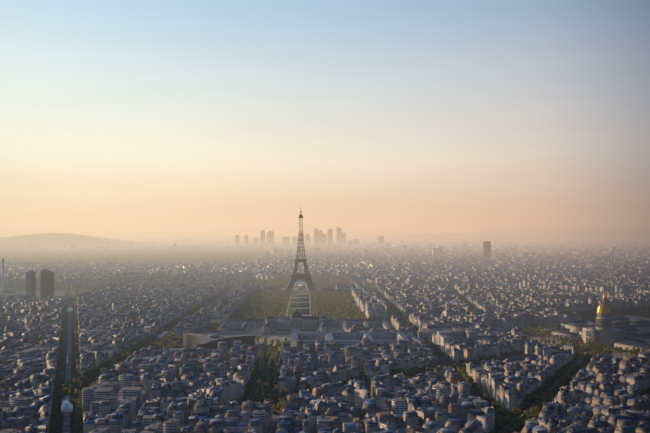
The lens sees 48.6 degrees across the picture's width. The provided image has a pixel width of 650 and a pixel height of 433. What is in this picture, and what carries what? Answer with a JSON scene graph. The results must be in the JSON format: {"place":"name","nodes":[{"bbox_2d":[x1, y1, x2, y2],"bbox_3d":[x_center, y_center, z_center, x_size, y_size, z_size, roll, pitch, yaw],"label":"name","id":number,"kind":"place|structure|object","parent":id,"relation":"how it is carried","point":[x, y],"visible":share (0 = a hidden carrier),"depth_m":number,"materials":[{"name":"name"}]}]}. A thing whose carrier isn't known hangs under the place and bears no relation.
{"place":"outdoors","nodes":[
{"label":"outdoors","id":0,"kind":"place"},
{"bbox_2d":[0,229,649,432],"bbox_3d":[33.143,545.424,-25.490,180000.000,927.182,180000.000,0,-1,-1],"label":"ground","id":1,"kind":"structure","parent":0,"point":[67,238],"depth_m":11451.19,"materials":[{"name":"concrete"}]},
{"bbox_2d":[0,259,15,292],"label":"chimney","id":2,"kind":"object","parent":1,"relation":"on","point":[2,290],"visible":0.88,"depth_m":2548.82,"materials":[{"name":"concrete"}]},
{"bbox_2d":[61,286,72,432],"bbox_3d":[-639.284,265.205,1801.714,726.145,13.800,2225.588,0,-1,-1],"label":"metro viaduct","id":3,"kind":"object","parent":1,"relation":"on","point":[66,407],"visible":0.77,"depth_m":1154.99,"materials":[{"name":"stone"}]},
{"bbox_2d":[0,227,541,305],"bbox_3d":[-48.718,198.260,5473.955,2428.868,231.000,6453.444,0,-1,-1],"label":"landmarks","id":4,"kind":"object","parent":1,"relation":"on","point":[46,283],"visible":0.81,"depth_m":7262.40,"materials":[{"name":"concrete"}]},
{"bbox_2d":[285,210,317,293],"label":"eiffel tower","id":5,"kind":"structure","parent":1,"relation":"on","point":[308,281],"depth_m":2663.88,"materials":[{"name":"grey metal"}]},
{"bbox_2d":[0,248,643,295],"bbox_3d":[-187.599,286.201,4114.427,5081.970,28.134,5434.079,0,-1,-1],"label":"trees","id":6,"kind":"object","parent":1,"relation":"on","point":[195,255],"visible":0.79,"depth_m":5044.00,"materials":[{"name":"green plant"}]},
{"bbox_2d":[0,237,649,432],"bbox_3d":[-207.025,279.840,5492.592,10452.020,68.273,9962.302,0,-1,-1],"label":"town buildings","id":7,"kind":"structure","parent":1,"relation":"on","point":[143,390],"depth_m":1328.37,"materials":[{"name":"stone"}]},
{"bbox_2d":[0,290,649,378],"bbox_3d":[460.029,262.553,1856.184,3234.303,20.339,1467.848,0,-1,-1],"label":"trees","id":8,"kind":"object","parent":1,"relation":"on","point":[273,300],"visible":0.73,"depth_m":1673.27,"materials":[{"name":"green plant"}]},
{"bbox_2d":[0,255,649,432],"bbox_3d":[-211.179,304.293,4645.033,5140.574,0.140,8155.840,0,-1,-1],"label":"ground sheets","id":9,"kind":"object","parent":1,"relation":"on","point":[299,300],"visible":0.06,"depth_m":1742.40,"materials":[{"name":"green plant"}]},
{"bbox_2d":[170,333,259,353],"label":"large building","id":10,"kind":"structure","parent":9,"relation":"on","point":[193,340],"depth_m":1431.45,"materials":[{"name":"stone"}]},
{"bbox_2d":[194,309,393,334],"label":"military school building","id":11,"kind":"structure","parent":9,"relation":"on","point":[296,319],"depth_m":1753.48,"materials":[{"name":"stone"}]},
{"bbox_2d":[297,284,305,289],"bbox_3d":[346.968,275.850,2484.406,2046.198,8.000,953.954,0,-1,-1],"label":"seine bridges","id":12,"kind":"structure","parent":9,"relation":"on","point":[303,286],"depth_m":2838.77,"materials":[{"name":"stone"}]},
{"bbox_2d":[57,287,609,432],"bbox_3d":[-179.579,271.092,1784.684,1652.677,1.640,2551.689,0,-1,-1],"label":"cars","id":13,"kind":"object","parent":9,"relation":"on","point":[300,381],"visible":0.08,"depth_m":1270.32,"materials":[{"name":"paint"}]},
{"bbox_2d":[505,340,542,362],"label":"church","id":14,"kind":"structure","parent":9,"relation":"on","point":[529,349],"depth_m":1232.43,"materials":[{"name":"stone"}]},
{"bbox_2d":[538,295,649,351],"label":"les invalides","id":15,"kind":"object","parent":9,"relation":"on","point":[628,331],"visible":1,"depth_m":1516.49,"materials":[{"name":"stone"}]},
{"bbox_2d":[150,328,507,356],"bbox_3d":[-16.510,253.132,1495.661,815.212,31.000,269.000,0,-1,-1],"label":"buildings","id":16,"kind":"structure","parent":1,"relation":"on","point":[352,338],"depth_m":1463.63,"materials":[{"name":"stone"}]},
{"bbox_2d":[49,364,649,432],"bbox_3d":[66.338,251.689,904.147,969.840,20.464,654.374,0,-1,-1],"label":"trees","id":17,"kind":"object","parent":1,"relation":"on","point":[539,396],"visible":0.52,"depth_m":1020.02,"materials":[{"name":"green plant"}]},
{"bbox_2d":[0,0,649,231],"label":"sky","id":18,"kind":"structure","parent":0,"point":[116,115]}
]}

